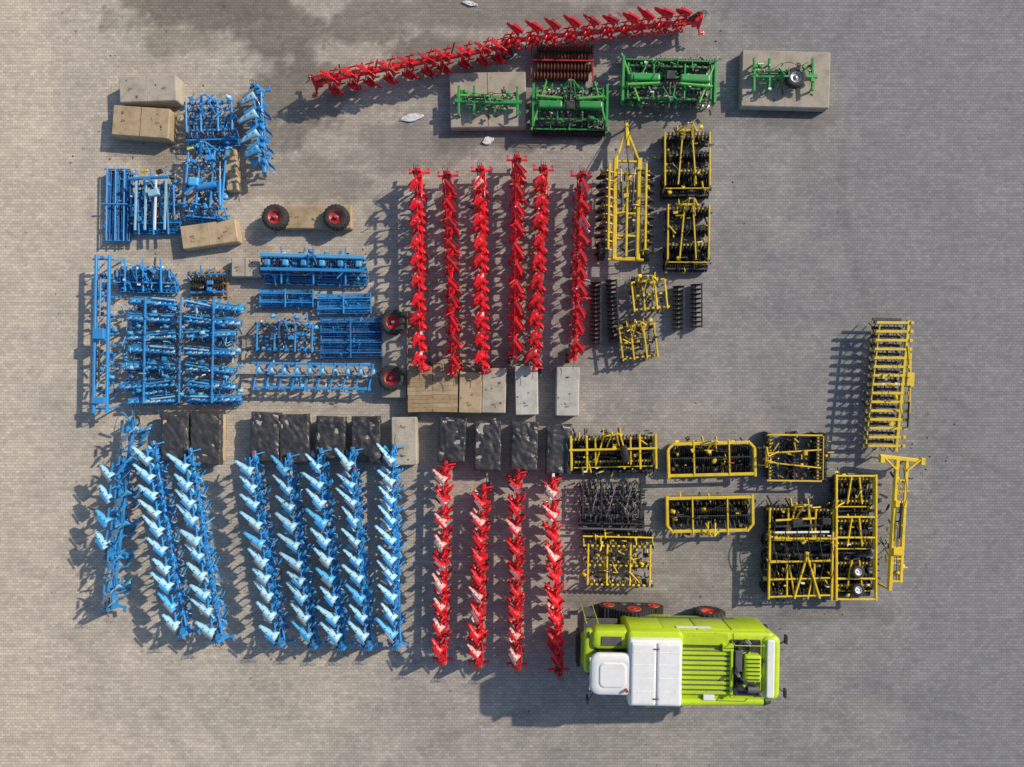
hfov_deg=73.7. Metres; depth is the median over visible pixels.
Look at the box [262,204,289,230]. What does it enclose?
wheel
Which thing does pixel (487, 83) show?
concrete block
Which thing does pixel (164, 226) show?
seedbed combination
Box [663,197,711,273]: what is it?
disc harrow
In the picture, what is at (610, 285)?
disc gang
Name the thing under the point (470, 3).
plastic sheet
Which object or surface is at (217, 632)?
reversible plough
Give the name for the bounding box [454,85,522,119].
green toolbar
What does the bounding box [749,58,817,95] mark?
green toolbar
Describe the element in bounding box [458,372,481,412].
concrete block
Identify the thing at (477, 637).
reversible plough
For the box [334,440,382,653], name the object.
reversible plough
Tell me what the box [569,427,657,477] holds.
disc harrow
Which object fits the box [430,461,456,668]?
reversible plough
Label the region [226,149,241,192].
concrete block
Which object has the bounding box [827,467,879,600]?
folded disc harrow
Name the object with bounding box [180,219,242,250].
concrete block
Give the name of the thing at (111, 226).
cage roller
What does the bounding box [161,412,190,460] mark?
tarpaulin covered block
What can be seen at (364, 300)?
cage roller
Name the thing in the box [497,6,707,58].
reversible plough
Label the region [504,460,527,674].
reversible plough
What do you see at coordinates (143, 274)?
seedbed combination
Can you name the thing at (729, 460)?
disc harrow
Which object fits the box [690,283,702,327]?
disc gang
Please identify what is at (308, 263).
power harrow
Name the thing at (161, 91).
concrete block
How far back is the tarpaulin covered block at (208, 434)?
33.29 m
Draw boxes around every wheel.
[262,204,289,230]
[323,204,349,230]
[378,365,404,390]
[380,309,406,334]
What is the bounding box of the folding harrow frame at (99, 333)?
[90,255,122,415]
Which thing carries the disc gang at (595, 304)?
on the paved ground
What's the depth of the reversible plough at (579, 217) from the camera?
32.71 m
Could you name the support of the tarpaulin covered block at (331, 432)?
on the paved ground
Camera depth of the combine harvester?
30.67 m
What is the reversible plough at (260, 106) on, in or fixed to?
on the paved ground
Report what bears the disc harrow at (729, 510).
on the paved ground
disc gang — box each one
[589,281,601,344]
[605,279,619,342]
[672,285,684,329]
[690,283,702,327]
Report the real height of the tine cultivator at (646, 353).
1.398 m
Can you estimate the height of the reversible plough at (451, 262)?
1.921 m
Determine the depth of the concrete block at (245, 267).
33.63 m
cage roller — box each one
[101,167,134,240]
[258,289,314,308]
[316,292,371,314]
[319,316,381,359]
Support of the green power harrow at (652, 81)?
on the paved ground
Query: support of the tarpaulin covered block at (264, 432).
on the paved ground
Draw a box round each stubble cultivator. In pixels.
[178,140,231,223]
[254,313,320,356]
[579,529,654,586]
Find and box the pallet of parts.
[187,265,230,298]
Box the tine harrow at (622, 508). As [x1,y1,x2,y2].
[578,474,646,530]
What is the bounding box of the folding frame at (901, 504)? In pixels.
[871,454,925,590]
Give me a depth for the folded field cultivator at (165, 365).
33.27 m
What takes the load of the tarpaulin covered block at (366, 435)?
on the paved ground
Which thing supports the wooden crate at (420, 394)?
on the paved ground
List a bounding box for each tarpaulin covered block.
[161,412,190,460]
[190,413,225,464]
[250,411,281,460]
[279,413,311,462]
[315,415,347,459]
[351,416,381,462]
[437,416,466,462]
[473,420,500,470]
[510,420,538,470]
[545,423,572,474]
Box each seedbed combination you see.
[114,257,179,293]
[128,169,183,234]
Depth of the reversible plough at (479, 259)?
32.71 m
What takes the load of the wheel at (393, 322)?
on the concrete block at (394, 350)
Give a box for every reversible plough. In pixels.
[94,446,132,561]
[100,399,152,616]
[131,434,200,641]
[166,441,235,648]
[234,451,296,652]
[236,79,275,174]
[270,452,328,654]
[302,443,356,654]
[306,33,514,97]
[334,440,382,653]
[374,434,408,654]
[405,162,430,379]
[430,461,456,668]
[437,165,466,385]
[466,480,493,672]
[469,160,491,379]
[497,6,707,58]
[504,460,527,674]
[506,151,527,363]
[523,160,553,376]
[541,473,568,680]
[565,165,591,366]
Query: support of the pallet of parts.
on the paved ground
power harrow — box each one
[260,246,368,287]
[530,78,608,137]
[620,53,720,114]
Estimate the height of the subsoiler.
1.021 m
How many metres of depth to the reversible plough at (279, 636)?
32.66 m
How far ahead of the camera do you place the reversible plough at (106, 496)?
32.52 m
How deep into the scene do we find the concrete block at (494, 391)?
33.38 m
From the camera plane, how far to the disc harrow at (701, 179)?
33.47 m
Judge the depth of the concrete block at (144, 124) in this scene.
33.33 m
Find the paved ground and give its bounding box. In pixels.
[0,0,1023,766]
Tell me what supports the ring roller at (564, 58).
on the paved ground
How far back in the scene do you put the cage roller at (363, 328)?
33.75 m
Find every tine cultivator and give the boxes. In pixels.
[183,93,241,147]
[614,318,662,362]
[625,271,669,315]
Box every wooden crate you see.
[407,366,432,411]
[432,364,458,411]
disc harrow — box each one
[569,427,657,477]
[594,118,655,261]
[660,122,712,199]
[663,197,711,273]
[756,430,833,481]
[759,495,838,601]
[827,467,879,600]
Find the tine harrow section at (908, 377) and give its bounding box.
[858,318,914,451]
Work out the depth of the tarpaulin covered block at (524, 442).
33.28 m
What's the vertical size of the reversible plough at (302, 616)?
1.921 m
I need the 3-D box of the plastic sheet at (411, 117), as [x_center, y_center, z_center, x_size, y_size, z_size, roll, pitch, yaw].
[-5.024,-13.275,34.049,1.260,0.066,0.410,-10,90,0]
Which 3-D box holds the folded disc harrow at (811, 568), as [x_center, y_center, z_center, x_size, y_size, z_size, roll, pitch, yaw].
[14.095,8.154,33.380,3.652,1.487,5.224,1,90,0]
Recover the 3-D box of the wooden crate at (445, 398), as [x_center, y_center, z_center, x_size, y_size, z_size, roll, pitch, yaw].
[-3.266,0.221,33.734,1.242,0.732,2.347,1,90,0]
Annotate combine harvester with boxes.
[575,602,787,706]
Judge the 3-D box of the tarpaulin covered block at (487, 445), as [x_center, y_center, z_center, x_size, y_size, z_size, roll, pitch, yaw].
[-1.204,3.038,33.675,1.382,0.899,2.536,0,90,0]
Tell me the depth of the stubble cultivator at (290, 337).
33.28 m
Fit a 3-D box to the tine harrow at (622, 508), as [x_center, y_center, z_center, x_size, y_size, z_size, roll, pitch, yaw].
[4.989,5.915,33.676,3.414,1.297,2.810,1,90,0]
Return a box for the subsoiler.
[251,356,377,392]
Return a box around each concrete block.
[112,105,177,143]
[119,75,183,107]
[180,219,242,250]
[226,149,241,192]
[231,258,262,277]
[284,206,352,229]
[382,311,407,397]
[391,416,418,464]
[449,72,525,130]
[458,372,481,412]
[481,368,506,412]
[515,366,537,414]
[555,367,579,415]
[738,50,829,111]
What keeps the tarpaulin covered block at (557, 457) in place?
on the paved ground
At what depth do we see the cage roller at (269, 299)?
33.78 m
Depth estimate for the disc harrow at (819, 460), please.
33.34 m
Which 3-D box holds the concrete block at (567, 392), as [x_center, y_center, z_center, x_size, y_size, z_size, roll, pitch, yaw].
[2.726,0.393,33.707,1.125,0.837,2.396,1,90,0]
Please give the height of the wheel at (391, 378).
0.490 m
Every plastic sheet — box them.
[399,113,423,121]
[462,0,477,5]
[482,136,493,144]
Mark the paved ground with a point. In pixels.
(888, 182)
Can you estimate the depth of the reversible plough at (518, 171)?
32.73 m
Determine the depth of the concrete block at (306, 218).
33.68 m
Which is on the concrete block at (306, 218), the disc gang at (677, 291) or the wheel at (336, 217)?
the wheel at (336, 217)
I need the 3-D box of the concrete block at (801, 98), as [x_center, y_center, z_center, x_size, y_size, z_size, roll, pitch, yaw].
[13.490,-14.997,33.832,4.348,0.587,2.767,1,90,0]
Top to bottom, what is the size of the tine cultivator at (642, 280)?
1.402 m
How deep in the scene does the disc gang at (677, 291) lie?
33.65 m
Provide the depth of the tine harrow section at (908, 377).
33.05 m
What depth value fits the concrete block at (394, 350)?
33.68 m
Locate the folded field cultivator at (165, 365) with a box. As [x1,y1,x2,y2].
[117,296,246,406]
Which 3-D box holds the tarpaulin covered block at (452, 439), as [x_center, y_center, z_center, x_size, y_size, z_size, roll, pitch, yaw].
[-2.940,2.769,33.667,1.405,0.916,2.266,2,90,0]
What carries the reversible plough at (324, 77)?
on the paved ground
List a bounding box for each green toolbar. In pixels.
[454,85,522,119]
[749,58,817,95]
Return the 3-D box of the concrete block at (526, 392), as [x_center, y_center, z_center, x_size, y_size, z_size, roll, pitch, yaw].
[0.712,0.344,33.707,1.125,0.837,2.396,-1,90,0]
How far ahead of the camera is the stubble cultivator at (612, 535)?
33.47 m
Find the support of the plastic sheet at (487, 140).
on the paved ground
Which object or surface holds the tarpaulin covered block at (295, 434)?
on the paved ground
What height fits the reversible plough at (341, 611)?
1.941 m
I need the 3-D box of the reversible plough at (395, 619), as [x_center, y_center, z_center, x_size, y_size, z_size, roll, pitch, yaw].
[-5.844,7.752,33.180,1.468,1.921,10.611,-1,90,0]
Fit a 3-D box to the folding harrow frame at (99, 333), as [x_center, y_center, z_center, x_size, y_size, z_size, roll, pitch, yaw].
[-19.811,-2.320,33.458,1.260,1.255,7.830,1,90,0]
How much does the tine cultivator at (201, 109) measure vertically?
1.438 m
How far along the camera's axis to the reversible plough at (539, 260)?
32.67 m
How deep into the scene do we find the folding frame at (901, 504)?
33.05 m
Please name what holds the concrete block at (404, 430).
on the paved ground
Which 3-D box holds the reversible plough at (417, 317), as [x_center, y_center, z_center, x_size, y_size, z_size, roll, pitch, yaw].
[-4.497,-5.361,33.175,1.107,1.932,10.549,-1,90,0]
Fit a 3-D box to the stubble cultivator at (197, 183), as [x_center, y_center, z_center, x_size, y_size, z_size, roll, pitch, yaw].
[-14.904,-9.915,33.406,2.450,1.438,4.202,5,90,0]
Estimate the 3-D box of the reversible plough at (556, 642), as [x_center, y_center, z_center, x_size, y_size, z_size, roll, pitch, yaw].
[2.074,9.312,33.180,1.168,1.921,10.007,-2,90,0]
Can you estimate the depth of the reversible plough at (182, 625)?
32.70 m
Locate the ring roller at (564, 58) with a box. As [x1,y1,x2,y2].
[531,44,593,81]
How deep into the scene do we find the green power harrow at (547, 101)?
33.22 m
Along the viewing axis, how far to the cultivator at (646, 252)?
32.93 m

